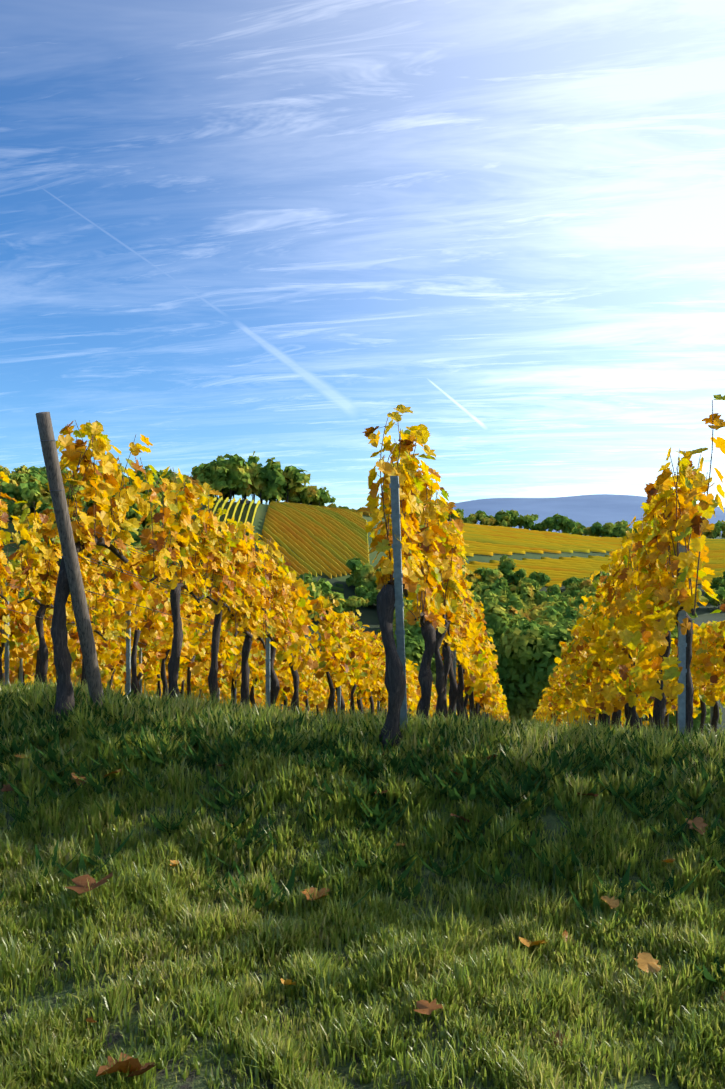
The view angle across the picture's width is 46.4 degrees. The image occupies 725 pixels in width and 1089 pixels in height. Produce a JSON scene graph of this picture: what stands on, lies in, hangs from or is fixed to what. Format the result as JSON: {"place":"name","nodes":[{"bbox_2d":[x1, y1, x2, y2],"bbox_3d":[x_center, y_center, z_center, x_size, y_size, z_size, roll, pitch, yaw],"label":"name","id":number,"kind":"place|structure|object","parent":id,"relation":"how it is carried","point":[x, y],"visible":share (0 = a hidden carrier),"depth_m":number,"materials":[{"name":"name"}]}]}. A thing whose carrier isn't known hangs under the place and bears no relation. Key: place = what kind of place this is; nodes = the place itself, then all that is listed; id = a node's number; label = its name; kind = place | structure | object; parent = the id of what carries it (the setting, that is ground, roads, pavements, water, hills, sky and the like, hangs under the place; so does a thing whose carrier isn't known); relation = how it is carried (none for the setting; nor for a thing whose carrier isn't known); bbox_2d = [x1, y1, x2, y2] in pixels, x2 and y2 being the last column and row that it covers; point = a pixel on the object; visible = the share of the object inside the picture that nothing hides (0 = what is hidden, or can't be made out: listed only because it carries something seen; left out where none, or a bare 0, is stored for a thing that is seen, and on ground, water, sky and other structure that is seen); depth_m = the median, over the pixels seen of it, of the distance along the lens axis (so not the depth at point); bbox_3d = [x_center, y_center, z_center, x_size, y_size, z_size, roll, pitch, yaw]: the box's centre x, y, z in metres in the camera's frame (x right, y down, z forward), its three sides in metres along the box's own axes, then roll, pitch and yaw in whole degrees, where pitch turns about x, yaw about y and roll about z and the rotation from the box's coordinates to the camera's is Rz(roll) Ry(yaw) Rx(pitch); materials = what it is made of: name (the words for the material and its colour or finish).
{"place":"outdoors","nodes":[
{"label":"outdoors","id":0,"kind":"place"},
{"bbox_2d":[0,672,724,1088],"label":"grass","id":1,"kind":"structure","parent":0,"point":[298,756],"depth_m":4.40,"materials":[{"name":"green plant"}]},
{"bbox_2d":[0,494,724,1088],"bbox_3d":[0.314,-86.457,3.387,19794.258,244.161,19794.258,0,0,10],"label":"terrain ground","id":2,"kind":"structure","parent":0,"point":[600,508],"depth_m":4.60,"materials":[{"name":"green plant"}]},
{"bbox_2d":[2,653,226,700],"bbox_3d":[-5.660,8.790,43.459,0.981,19.677,71.894,0,0,10],"label":"vine row","id":3,"kind":"object","parent":2,"relation":"on","point":[55,682],"depth_m":24.29,"materials":[{"name":"yellow plant"}]},
{"bbox_2d":[0,623,259,702],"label":"vine row","id":4,"kind":"object","parent":2,"relation":"on","point":[26,676],"depth_m":20.37,"materials":[{"name":"yellow plant"}]},
{"bbox_2d":[0,608,322,712],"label":"vine row","id":5,"kind":"object","parent":2,"relation":"on","point":[27,668],"visible":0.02,"depth_m":16.98,"materials":[{"name":"yellow plant"}]},
{"bbox_2d":[0,554,357,716],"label":"vine row","id":6,"kind":"object","parent":2,"relation":"on","point":[26,633],"visible":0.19,"depth_m":14.60,"materials":[{"name":"yellow plant"}]},
{"bbox_2d":[0,471,413,717],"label":"vine row","id":7,"kind":"object","parent":2,"relation":"on","point":[35,566],"visible":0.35,"depth_m":11.60,"materials":[{"name":"yellow plant"}]},
{"bbox_2d":[240,499,250,503],"bbox_3d":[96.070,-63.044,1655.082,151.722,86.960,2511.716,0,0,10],"label":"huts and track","id":8,"kind":"object","parent":2,"relation":"on","point":[243,500],"visible":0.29,"depth_m":406.92,"materials":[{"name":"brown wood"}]},
{"bbox_2d":[36,412,469,720],"bbox_3d":[4.312,8.793,41.181,0.886,19.476,72.161,0,0,10],"label":"vine row","id":9,"kind":"object","parent":2,"relation":"on","point":[280,597],"visible":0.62,"depth_m":8.13,"materials":[{"name":"yellow plant"}]},
{"bbox_2d":[0,451,724,733],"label":"tree foliage","id":10,"kind":"object","parent":2,"relation":"on","point":[530,634],"visible":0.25,"depth_m":352.74,"materials":[{"name":"green plant"}]},
{"bbox_2d":[1,708,724,1076],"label":"fallen leaves","id":11,"kind":"object","parent":2,"relation":"on","point":[423,1006],"visible":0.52,"depth_m":3.96,"materials":[{"name":"brown plant"}]},
{"bbox_2d":[358,404,509,750],"bbox_3d":[6.687,8.775,40.954,0.900,19.617,71.915,0,0,10],"label":"vine row","id":12,"kind":"object","parent":2,"relation":"on","point":[420,547],"visible":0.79,"depth_m":6.95,"materials":[{"name":"yellow plant"}]},
{"bbox_2d":[196,496,724,597],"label":"vineyard rows","id":13,"kind":"object","parent":2,"relation":"on","point":[344,529],"visible":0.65,"depth_m":412.05,"materials":[{"name":"yellow plant"}]},
{"bbox_2d":[529,394,724,739],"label":"vine row","id":14,"kind":"object","parent":2,"relation":"on","point":[646,598],"visible":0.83,"depth_m":7.15,"materials":[{"name":"yellow plant"}]},
{"bbox_2d":[595,604,724,733],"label":"vine row","id":15,"kind":"object","parent":2,"relation":"on","point":[707,667],"visible":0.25,"depth_m":14.63,"materials":[{"name":"yellow plant"}]},
{"bbox_2d":[0,0,724,509],"label":"sky","id":16,"kind":"structure","parent":0,"point":[268,228],"materials":[{"name":"blue"}]}
]}

